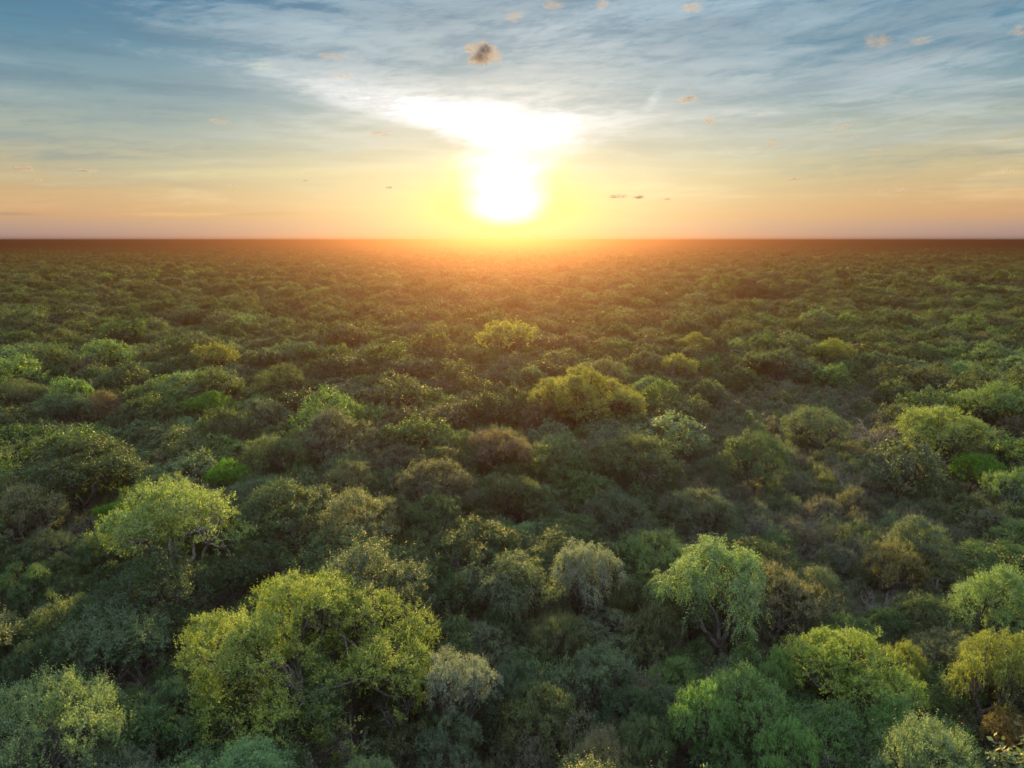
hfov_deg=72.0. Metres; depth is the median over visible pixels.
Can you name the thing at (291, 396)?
tree
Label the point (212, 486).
bush
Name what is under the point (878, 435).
dead tree
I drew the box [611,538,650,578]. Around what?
tree
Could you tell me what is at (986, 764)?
bush
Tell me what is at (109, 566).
tree
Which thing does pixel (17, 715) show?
tree
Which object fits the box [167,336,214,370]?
tree
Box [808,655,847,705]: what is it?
bush
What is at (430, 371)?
tree
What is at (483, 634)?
tree
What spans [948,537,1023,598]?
tree
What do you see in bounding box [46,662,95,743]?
bush
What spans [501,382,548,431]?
tree
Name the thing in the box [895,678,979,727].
tree
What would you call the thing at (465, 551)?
bush
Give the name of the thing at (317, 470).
tree
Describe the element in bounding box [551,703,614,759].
bush
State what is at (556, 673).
bush
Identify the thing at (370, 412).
tree
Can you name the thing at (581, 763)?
tree
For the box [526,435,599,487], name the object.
tree
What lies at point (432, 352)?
tree
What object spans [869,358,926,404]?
tree
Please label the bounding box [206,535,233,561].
bush
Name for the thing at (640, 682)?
bush
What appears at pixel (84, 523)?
bush
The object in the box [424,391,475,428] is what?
tree
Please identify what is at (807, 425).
tree
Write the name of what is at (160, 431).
tree
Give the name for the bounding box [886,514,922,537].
bush
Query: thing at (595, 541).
bush
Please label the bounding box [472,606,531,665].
tree
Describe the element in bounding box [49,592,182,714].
tree
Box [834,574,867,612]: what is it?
bush
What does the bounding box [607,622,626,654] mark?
bush
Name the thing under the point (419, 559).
tree
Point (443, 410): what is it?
tree
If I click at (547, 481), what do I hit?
bush
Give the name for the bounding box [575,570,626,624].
tree
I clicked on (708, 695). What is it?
tree
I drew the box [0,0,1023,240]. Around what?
sky
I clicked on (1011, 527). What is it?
tree
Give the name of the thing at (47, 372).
tree
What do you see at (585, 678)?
tree
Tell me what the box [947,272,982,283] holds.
tree
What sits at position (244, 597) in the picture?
bush
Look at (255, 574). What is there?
bush
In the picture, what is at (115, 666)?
bush
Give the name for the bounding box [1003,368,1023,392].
tree
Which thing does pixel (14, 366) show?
tree
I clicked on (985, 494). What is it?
bush
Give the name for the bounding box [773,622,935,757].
tree
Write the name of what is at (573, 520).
tree
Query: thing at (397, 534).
bush
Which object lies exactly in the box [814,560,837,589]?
bush
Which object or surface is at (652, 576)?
tree
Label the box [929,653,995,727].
bush
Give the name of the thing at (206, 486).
bush
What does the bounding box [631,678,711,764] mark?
tree
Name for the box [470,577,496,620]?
bush
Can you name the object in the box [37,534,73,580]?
bush
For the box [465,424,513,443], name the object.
tree
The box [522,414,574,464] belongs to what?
tree
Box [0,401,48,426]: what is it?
tree
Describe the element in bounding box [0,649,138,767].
tree
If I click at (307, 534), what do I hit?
bush
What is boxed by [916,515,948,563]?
bush
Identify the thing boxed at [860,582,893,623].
dead tree
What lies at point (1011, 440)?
tree
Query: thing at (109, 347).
tree
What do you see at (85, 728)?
bush
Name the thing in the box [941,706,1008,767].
bush
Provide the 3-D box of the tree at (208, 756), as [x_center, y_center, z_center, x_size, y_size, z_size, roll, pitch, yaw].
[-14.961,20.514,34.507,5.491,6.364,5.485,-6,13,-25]
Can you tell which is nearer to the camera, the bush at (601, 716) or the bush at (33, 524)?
the bush at (601, 716)
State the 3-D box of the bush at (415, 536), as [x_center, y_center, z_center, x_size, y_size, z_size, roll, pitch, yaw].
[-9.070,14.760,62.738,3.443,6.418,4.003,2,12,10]
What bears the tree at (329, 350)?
on the ground
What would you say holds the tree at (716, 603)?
on the ground
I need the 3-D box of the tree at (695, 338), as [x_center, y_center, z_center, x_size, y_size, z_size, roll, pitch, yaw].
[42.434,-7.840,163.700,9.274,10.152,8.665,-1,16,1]
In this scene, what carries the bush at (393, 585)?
on the ground
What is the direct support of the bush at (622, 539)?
on the ground
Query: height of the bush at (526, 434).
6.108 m
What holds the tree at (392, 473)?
on the ground
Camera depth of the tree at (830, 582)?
53.11 m
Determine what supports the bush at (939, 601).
on the ground
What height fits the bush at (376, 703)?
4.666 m
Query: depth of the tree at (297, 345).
156.35 m
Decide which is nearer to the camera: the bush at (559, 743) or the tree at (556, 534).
the bush at (559, 743)
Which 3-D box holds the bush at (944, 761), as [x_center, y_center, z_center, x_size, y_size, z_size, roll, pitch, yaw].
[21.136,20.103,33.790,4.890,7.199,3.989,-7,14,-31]
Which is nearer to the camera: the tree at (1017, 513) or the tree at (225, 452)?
the tree at (1017, 513)
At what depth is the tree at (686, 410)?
104.15 m
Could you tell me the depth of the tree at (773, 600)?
50.15 m
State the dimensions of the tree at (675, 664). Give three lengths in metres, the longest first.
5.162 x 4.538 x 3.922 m
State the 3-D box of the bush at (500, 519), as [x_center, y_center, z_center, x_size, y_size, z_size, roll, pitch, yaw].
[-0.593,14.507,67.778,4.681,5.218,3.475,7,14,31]
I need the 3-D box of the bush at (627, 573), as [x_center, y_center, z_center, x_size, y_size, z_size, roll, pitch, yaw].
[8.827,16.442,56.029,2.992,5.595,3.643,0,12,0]
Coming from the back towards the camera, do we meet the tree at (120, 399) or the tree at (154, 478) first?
the tree at (120, 399)
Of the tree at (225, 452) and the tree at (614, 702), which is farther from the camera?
the tree at (225, 452)
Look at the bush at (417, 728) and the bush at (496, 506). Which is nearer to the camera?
the bush at (417, 728)
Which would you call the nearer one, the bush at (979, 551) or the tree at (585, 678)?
the tree at (585, 678)
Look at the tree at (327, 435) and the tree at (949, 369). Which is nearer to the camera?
the tree at (327, 435)
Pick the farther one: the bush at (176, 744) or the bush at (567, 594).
the bush at (567, 594)
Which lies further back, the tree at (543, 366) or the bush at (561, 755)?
the tree at (543, 366)
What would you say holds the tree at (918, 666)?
on the ground
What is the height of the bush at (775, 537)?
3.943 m
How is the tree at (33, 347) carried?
on the ground
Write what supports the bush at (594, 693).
on the ground
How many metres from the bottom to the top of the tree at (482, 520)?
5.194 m
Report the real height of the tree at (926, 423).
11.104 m
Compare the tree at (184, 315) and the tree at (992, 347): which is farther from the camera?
the tree at (184, 315)
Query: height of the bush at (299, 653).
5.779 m
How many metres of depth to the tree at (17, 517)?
63.20 m
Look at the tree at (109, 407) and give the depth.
104.82 m
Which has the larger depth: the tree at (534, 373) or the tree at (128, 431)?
the tree at (534, 373)
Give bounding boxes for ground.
[0,292,1023,767]
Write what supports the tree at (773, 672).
on the ground
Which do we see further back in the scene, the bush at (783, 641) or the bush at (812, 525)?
the bush at (812, 525)
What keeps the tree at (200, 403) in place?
on the ground
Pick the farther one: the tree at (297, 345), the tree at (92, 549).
the tree at (297, 345)
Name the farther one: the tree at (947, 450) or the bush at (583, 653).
the tree at (947, 450)
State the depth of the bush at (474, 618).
51.46 m
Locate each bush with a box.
[0,595,25,627]
[0,604,21,674]
[0,705,89,767]
[0,721,35,765]
[1,612,45,667]
[6,500,61,544]
[10,687,76,737]
[16,717,72,763]
[19,584,79,672]
[23,657,57,689]
[24,598,62,643]
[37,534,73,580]
[46,518,81,565]
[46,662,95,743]
[49,666,91,728]
[58,506,100,536]
[64,509,105,557]
[64,517,93,543]
[64,573,93,595]
[71,633,137,688]
[82,680,129,754]
[85,493,113,518]
[91,535,115,580]
[91,718,148,767]
[93,596,131,667]
[115,579,160,637]
[120,540,153,562]
[122,527,158,559]
[144,652,188,716]
[145,670,195,743]
[148,597,208,648]
[162,604,227,644]
[163,625,198,658]
[164,720,198,764]
[177,701,219,738]
[190,425,214,464]
[190,480,226,529]
[193,721,226,760]
[201,482,223,490]
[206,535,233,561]
[221,495,253,537]
[222,532,253,551]
[224,471,270,495]
[226,587,268,611]
[229,453,255,487]
[229,595,248,611]
[234,462,273,486]
[234,543,271,588]
[234,709,258,740]
[260,543,303,577]
[261,638,318,686]
[278,743,320,767]
[279,624,311,670]
[282,555,314,575]
[284,451,312,484]
[285,448,318,488]
[295,513,319,550]
[297,545,334,567]
[303,648,348,703]
[315,470,343,491]
[319,747,368,767]
[344,515,403,558]
[346,677,380,716]
[354,731,398,766]
[357,670,407,739]
[358,710,404,758]
[358,744,400,767]
[365,691,414,745]
[368,602,389,640]
[369,466,396,495]
[372,712,448,767]
[378,667,416,716]
[385,569,414,627]
[389,672,440,732]
[392,519,424,556]
[393,705,448,754]
[398,511,429,544]
[401,475,438,510]
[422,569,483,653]
[435,515,477,570]
[436,677,466,728]
[440,583,493,627]
[443,538,486,593]
[450,589,483,622]
[451,680,523,760]
[452,491,490,524]
[463,486,499,516]
[465,458,493,479]
[466,613,494,645]
[468,493,506,522]
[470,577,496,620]
[487,513,511,526]
[490,641,541,725]
[501,481,527,523]
[503,637,546,679]
[506,730,555,767]
[511,635,569,706]
[517,427,539,445]
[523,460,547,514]
[524,543,548,583]
[530,600,571,624]
[535,506,569,534]
[536,666,560,727]
[537,645,613,721]
[538,675,584,747]
[539,475,572,517]
[546,488,574,519]
[547,735,594,767]
[549,588,575,613]
[550,581,574,613]
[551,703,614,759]
[559,568,591,617]
[561,609,585,661]
[567,629,612,687]
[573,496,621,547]
[573,670,609,709]
[578,723,624,767]
[582,704,612,758]
[586,630,653,688]
[588,532,619,550]
[589,467,627,487]
[591,476,626,507]
[601,592,639,637]
[604,653,638,717]
[607,563,638,613]
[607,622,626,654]
[610,532,647,555]
[615,655,667,735]
[621,661,665,702]
[627,613,669,669]
[644,625,682,656]
[650,527,684,562]
[659,639,683,668]
[661,654,706,687]
[663,630,716,674]
[668,581,710,630]
[669,515,704,544]
[670,676,722,758]
[675,595,714,645]
[695,521,732,587]
[700,649,748,734]
[707,625,781,710]
[708,515,747,538]
[717,599,755,651]
[730,747,786,767]
[737,698,778,750]
[739,510,770,542]
[744,624,783,674]
[750,713,787,756]
[757,532,788,549]
[757,645,804,690]
[758,524,794,562]
[759,583,805,639]
[765,633,799,660]
[773,529,803,563]
[790,519,825,554]
[793,524,820,562]
[795,588,861,648]
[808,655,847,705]
[810,518,845,558]
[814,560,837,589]
[817,538,860,577]
[825,549,858,579]
[827,545,866,589]
[827,593,862,617]
[830,601,867,624]
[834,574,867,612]
[835,482,874,524]
[855,545,894,590]
[855,703,924,758]
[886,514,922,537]
[906,638,948,683]
[906,655,950,714]
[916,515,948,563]
[919,664,985,724]
[920,582,947,614]
[927,588,962,630]
[927,745,989,767]
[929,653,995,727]
[936,516,974,560]
[940,620,978,636]
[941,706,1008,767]
[948,459,984,492]
[955,497,1019,545]
[956,653,1023,732]
[960,445,990,484]
[963,537,1000,586]
[963,601,989,640]
[966,746,1017,767]
[967,487,1016,527]
[968,540,996,592]
[968,598,1011,624]
[978,611,1023,643]
[990,516,1023,549]
[991,683,1023,741]
[994,597,1021,628]
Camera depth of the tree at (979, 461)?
78.98 m
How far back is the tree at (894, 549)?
56.27 m
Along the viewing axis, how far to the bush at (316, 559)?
59.89 m
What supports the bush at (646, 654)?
on the ground
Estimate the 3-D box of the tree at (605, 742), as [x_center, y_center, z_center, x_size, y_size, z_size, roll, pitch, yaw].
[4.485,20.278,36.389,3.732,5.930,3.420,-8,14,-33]
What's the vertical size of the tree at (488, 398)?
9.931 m
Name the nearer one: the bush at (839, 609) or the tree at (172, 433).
the bush at (839, 609)
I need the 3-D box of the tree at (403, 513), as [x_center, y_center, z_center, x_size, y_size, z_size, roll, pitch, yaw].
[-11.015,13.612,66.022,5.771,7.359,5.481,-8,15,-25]
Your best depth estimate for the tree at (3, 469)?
73.04 m
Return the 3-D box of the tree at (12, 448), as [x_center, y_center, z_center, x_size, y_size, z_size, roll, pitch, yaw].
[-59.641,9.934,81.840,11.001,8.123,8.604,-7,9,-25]
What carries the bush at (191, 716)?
on the ground
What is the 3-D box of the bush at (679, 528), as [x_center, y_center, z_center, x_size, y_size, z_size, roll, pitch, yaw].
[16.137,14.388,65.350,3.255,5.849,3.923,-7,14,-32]
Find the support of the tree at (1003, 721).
on the ground
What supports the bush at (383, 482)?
on the ground
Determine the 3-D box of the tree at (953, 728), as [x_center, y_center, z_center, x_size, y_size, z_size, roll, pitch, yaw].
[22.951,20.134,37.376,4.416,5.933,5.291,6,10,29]
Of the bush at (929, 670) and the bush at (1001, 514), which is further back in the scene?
the bush at (1001, 514)
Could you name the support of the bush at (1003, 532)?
on the ground
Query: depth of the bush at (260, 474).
79.05 m
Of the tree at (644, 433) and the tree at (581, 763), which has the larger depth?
the tree at (644, 433)
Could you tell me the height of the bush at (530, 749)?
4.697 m
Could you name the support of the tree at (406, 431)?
on the ground
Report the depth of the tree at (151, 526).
54.93 m
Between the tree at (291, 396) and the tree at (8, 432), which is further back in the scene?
the tree at (291, 396)
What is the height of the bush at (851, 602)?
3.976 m
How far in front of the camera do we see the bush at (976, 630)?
51.18 m
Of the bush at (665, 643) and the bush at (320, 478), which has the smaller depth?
the bush at (665, 643)
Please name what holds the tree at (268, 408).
on the ground
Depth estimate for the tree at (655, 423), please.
89.15 m
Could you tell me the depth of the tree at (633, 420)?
94.35 m
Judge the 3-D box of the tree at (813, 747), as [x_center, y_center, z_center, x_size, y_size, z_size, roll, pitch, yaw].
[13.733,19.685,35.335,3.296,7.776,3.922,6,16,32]
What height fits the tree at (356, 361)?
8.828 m
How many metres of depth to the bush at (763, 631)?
49.18 m
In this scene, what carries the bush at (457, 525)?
on the ground
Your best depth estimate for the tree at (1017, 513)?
65.26 m
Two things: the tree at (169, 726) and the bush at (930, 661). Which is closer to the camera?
the tree at (169, 726)
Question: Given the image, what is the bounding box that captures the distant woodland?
[0,244,1023,767]
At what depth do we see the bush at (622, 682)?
44.45 m
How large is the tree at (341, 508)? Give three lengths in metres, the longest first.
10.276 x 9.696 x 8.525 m
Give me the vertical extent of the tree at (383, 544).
8.384 m
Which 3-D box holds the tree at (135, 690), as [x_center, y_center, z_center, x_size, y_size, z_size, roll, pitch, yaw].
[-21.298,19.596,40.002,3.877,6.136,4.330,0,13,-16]
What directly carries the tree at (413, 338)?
on the ground
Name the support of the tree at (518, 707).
on the ground
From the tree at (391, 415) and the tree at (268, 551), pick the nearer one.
the tree at (268, 551)
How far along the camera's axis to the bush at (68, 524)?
66.48 m
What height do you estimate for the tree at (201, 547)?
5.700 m
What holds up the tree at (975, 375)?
on the ground
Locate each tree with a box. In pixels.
[0,341,34,358]
[0,352,49,405]
[0,353,52,405]
[0,377,49,427]
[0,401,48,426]
[0,407,38,465]
[0,420,54,466]
[0,430,152,528]
[0,434,48,465]
[0,450,35,528]
[0,470,48,543]
[0,476,70,564]
[0,538,42,600]
[0,559,52,619]
[0,613,57,687]
[0,631,73,694]
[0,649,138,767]
[0,685,49,762]
[10,525,87,577]
[15,421,140,509]
[21,340,73,380]
[25,344,86,376]
[28,390,104,424]
[37,551,86,588]
[38,571,92,619]
[46,371,100,423]
[47,617,110,675]
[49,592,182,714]
[51,591,108,638]
[56,533,217,675]
[61,342,104,359]
[61,734,175,767]
[73,423,142,445]
[73,532,132,578]
[74,442,133,493]
[75,388,128,423]
[77,558,142,594]
[81,335,141,366]
[83,469,259,613]
[89,388,129,417]
[90,501,131,525]
[91,519,139,558]
[93,317,148,342]
[94,359,154,394]
[95,680,170,762]
[101,448,166,486]
[104,673,231,766]
[108,576,165,613]
[112,482,173,542]
[116,389,182,431]
[122,379,171,417]
[130,471,198,500]
[143,423,199,454]
[145,538,196,588]
[146,423,206,474]
[147,385,183,418]
[152,370,213,399]
[152,434,209,478]
[153,738,250,767]
[156,503,220,558]
[159,447,225,486]
[164,489,228,529]
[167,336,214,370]
[170,727,303,767]
[171,307,205,326]
[171,563,441,764]
[174,639,234,716]
[175,389,239,420]
[180,528,234,564]
[181,364,252,411]
[185,553,262,610]
[190,432,243,463]
[191,337,241,368]
[193,595,290,669]
[193,648,262,733]
[194,402,257,445]
[198,367,244,405]
[201,457,253,489]
[206,441,262,466]
[211,503,249,551]
[215,544,266,599]
[215,644,352,767]
[224,475,295,539]
[229,473,348,571]
[230,536,302,594]
[231,594,270,623]
[232,394,279,417]
[242,397,294,426]
[242,431,306,481]
[248,472,299,519]
[250,362,319,396]
[261,412,317,438]
[266,392,301,412]
[276,386,336,415]
[280,558,322,588]
[284,382,368,444]
[286,520,440,630]
[287,341,328,352]
[289,621,330,642]
[294,534,440,678]
[295,404,384,485]
[302,354,357,385]
[303,460,346,499]
[308,376,359,394]
[311,486,407,556]
[314,379,379,404]
[316,342,358,371]
[318,447,375,489]
[322,454,378,496]
[322,712,377,767]
[324,318,373,347]
[324,353,378,378]
[337,488,408,533]
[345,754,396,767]
[347,424,399,456]
[349,402,390,451]
[353,373,396,413]
[357,339,413,376]
[366,465,442,504]
[367,491,424,543]
[368,367,431,422]
[368,380,410,407]
[368,440,437,473]
[371,405,435,460]
[374,409,451,461]
[376,353,436,387]
[377,698,414,757]
[388,376,430,409]
[388,455,482,532]
[388,608,478,706]
[390,542,447,611]
[390,580,443,646]
[398,334,430,349]
[398,384,448,405]
[399,442,476,508]
[399,559,471,621]
[401,407,438,423]
[402,486,468,542]
[403,530,445,564]
[408,356,462,383]
[409,326,459,359]
[411,344,464,367]
[414,708,484,767]
[415,427,461,448]
[421,397,473,430]
[422,515,521,604]
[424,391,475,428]
[424,633,504,763]
[428,427,484,491]
[435,357,482,387]
[446,389,480,427]
[450,666,511,732]
[452,545,562,648]
[456,388,516,429]
[456,538,490,571]
[458,615,518,671]
[463,426,534,475]
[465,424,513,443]
[468,378,513,407]
[470,516,500,548]
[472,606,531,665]
[473,317,539,356]
[473,390,519,423]
[474,420,527,465]
[478,369,520,386]
[480,518,527,553]
[482,468,542,526]
[486,351,534,384]
[489,656,549,745]
[491,463,523,512]
[498,680,577,767]
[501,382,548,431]
[501,553,563,617]
[502,364,548,389]
[503,390,542,429]
[504,452,555,480]
[504,524,595,600]
[510,354,571,387]
[511,519,545,543]
[512,482,559,530]
[514,608,582,669]
[515,333,558,351]
[518,396,568,435]
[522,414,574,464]
[526,363,648,440]
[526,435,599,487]
[530,347,586,372]
[531,510,605,566]
[531,608,592,683]
[535,428,578,467]
[543,332,595,352]
[547,468,617,517]
[548,536,630,646]
[551,639,633,728]
[553,749,667,767]
[554,397,587,428]
[561,435,628,478]
[562,718,632,767]
[573,605,650,662]
[574,357,630,383]
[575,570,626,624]
[580,425,636,481]
[583,416,635,441]
[588,427,686,507]
[589,487,651,542]
[592,677,673,765]
[593,543,634,608]
[606,572,655,624]
[611,526,692,602]
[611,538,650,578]
[615,595,688,683]
[617,409,662,466]
[618,711,678,767]
[620,427,666,484]
[624,515,676,553]
[631,341,672,360]
[631,408,714,463]
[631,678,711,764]
[636,559,687,619]
[642,533,775,669]
[646,395,696,427]
[646,654,709,708]
[655,485,738,535]
[658,352,700,376]
[666,677,739,767]
[676,331,715,349]
[680,537,724,576]
[684,732,762,767]
[702,655,789,762]
[703,533,803,612]
[707,571,750,636]
[714,530,772,561]
[718,425,794,505]
[735,272,786,285]
[737,552,826,659]
[751,344,803,380]
[751,712,823,767]
[756,644,803,747]
[762,689,848,767]
[764,642,824,702]
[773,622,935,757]
[777,696,905,767]
[779,401,854,455]
[781,560,852,628]
[801,337,857,363]
[807,607,887,692]
[808,626,912,729]
[830,466,870,510]
[850,414,904,462]
[854,429,949,513]
[857,605,919,654]
[859,702,984,767]
[860,534,933,609]
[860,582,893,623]
[865,689,923,765]
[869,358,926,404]
[869,421,915,456]
[880,633,933,713]
[882,510,964,595]
[889,383,980,419]
[890,587,975,666]
[891,403,997,480]
[891,404,957,422]
[895,422,969,456]
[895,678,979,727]
[896,390,947,405]
[897,531,943,580]
[905,618,994,695]
[908,553,988,602]
[913,360,958,391]
[918,710,989,767]
[927,365,968,385]
[935,620,1023,767]
[936,552,1023,661]
[938,361,1017,411]
[945,429,1004,451]
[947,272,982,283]
[947,451,1008,490]
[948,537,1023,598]
[949,378,1023,453]
[960,339,1023,364]
[970,363,1010,389]
[972,428,1023,464]
[975,626,1023,675]
[976,466,1023,539]
[978,697,1023,766]
[979,511,1023,549]
[984,364,1023,391]
[988,437,1023,470]
[991,354,1023,373]
[992,407,1020,431]
[992,413,1023,462]
[998,460,1023,502]
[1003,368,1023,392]
[1006,501,1023,526]
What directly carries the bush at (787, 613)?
on the ground
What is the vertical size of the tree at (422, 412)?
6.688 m
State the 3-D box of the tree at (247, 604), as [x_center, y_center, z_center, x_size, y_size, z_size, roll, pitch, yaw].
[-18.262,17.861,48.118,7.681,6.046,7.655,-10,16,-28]
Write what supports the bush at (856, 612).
on the ground
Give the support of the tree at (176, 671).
on the ground
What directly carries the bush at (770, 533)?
on the ground
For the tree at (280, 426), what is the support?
on the ground
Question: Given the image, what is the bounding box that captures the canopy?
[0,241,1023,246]
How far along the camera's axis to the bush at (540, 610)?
52.18 m
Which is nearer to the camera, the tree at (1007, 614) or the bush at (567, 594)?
the tree at (1007, 614)
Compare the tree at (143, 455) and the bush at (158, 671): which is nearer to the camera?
the bush at (158, 671)
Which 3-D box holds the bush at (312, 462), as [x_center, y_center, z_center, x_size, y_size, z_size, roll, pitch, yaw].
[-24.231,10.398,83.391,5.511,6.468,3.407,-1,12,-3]
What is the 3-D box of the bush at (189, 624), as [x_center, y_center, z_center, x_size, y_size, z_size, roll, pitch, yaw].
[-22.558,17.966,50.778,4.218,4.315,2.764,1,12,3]
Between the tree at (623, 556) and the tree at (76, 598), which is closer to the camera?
the tree at (76, 598)
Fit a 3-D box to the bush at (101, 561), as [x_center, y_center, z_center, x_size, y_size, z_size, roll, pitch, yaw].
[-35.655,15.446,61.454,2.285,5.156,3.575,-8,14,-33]
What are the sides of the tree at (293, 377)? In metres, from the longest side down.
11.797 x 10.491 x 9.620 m
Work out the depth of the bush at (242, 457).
81.38 m
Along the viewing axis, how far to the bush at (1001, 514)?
66.32 m
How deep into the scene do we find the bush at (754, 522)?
65.53 m
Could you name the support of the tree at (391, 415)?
on the ground
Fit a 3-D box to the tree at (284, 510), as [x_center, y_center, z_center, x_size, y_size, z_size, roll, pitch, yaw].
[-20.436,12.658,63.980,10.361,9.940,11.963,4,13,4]
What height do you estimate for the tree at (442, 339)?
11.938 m
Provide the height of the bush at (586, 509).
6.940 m
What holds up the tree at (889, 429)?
on the ground
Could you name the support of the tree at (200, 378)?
on the ground
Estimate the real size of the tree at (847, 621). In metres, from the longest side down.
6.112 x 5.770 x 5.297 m
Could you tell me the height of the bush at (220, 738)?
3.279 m
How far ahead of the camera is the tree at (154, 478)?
75.12 m
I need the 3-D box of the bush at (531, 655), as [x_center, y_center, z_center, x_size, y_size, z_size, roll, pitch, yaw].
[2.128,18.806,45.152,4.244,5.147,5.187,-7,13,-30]
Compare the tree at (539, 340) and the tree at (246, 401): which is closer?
the tree at (246, 401)
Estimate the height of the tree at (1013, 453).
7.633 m
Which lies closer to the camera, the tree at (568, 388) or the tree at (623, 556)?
the tree at (623, 556)
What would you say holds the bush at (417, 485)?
on the ground
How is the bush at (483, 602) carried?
on the ground
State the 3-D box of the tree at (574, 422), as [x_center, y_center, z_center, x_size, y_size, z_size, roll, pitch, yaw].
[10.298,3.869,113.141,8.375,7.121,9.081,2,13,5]
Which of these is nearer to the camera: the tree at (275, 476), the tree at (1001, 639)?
the tree at (1001, 639)
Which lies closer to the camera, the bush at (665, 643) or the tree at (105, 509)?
the bush at (665, 643)
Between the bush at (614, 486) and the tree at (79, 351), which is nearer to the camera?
the bush at (614, 486)
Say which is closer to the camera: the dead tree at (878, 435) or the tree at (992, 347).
the dead tree at (878, 435)
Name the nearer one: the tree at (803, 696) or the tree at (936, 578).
the tree at (803, 696)
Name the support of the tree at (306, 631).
on the ground
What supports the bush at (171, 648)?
on the ground
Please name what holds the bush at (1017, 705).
on the ground
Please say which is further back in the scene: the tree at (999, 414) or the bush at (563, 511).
the tree at (999, 414)
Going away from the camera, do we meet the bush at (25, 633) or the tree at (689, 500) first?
the bush at (25, 633)
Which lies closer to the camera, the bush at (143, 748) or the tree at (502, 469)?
the bush at (143, 748)
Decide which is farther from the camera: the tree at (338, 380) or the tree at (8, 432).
the tree at (338, 380)
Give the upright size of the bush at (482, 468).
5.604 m
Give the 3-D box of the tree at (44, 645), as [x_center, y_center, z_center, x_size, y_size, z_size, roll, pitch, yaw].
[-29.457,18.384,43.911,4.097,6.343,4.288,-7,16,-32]
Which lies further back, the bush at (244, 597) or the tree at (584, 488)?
the tree at (584, 488)
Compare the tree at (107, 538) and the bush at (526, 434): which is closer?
the tree at (107, 538)
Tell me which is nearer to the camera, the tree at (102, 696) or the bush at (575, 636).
the tree at (102, 696)
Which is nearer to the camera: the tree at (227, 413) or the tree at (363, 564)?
the tree at (363, 564)
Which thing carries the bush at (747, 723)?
on the ground
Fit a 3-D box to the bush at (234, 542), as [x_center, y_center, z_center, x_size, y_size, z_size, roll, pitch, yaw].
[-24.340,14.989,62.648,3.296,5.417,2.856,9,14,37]
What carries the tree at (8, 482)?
on the ground
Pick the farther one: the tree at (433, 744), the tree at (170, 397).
the tree at (170, 397)
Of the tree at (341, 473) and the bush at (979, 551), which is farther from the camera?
the tree at (341, 473)
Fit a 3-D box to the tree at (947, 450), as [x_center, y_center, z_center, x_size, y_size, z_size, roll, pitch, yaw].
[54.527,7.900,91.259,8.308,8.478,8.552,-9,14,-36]
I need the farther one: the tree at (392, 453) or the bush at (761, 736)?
the tree at (392, 453)
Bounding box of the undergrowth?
[0,332,1023,767]
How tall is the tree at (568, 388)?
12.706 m
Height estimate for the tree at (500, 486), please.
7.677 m
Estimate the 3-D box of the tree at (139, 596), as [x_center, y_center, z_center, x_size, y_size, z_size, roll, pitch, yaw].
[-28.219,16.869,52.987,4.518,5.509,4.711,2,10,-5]
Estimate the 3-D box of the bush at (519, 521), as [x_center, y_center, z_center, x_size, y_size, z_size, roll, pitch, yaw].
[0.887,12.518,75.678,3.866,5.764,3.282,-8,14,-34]
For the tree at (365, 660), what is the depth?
38.90 m
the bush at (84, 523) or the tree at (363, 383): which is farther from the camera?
the tree at (363, 383)
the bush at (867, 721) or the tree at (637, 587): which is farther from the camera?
the tree at (637, 587)
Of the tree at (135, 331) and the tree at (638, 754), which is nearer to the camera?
the tree at (638, 754)
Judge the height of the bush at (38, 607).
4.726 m
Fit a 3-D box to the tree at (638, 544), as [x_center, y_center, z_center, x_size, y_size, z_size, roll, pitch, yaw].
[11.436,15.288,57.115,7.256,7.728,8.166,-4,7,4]
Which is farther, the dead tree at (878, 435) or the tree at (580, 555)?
the dead tree at (878, 435)
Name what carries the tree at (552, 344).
on the ground
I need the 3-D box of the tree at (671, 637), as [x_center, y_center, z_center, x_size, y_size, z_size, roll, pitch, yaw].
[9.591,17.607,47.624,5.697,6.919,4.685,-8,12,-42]
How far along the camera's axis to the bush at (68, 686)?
42.62 m
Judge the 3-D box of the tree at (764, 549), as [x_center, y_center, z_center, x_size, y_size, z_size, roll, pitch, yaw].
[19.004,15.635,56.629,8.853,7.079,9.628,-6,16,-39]
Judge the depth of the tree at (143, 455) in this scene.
82.37 m
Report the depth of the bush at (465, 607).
55.14 m
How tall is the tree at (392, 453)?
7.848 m
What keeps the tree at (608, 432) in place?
on the ground
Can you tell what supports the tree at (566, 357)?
on the ground
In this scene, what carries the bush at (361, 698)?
on the ground
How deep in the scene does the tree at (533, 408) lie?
100.49 m
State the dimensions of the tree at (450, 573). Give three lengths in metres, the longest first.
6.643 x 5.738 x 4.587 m
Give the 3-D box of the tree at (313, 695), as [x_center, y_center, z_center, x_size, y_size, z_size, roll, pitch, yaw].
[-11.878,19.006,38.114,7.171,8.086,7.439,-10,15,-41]
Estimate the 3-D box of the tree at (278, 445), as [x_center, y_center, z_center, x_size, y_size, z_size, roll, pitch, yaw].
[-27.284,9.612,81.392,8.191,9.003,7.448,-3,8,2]
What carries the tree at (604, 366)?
on the ground
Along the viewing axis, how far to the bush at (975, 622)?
52.42 m
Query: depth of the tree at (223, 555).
59.22 m
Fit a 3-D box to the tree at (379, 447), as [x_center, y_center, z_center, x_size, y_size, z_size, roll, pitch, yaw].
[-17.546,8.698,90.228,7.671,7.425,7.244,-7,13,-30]
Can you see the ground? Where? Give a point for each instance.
(480, 752)
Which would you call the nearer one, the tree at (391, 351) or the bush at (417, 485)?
the bush at (417, 485)
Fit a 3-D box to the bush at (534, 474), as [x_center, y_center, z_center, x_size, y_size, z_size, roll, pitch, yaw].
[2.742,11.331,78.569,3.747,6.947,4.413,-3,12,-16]
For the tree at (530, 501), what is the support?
on the ground
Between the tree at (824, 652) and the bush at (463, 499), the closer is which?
the tree at (824, 652)

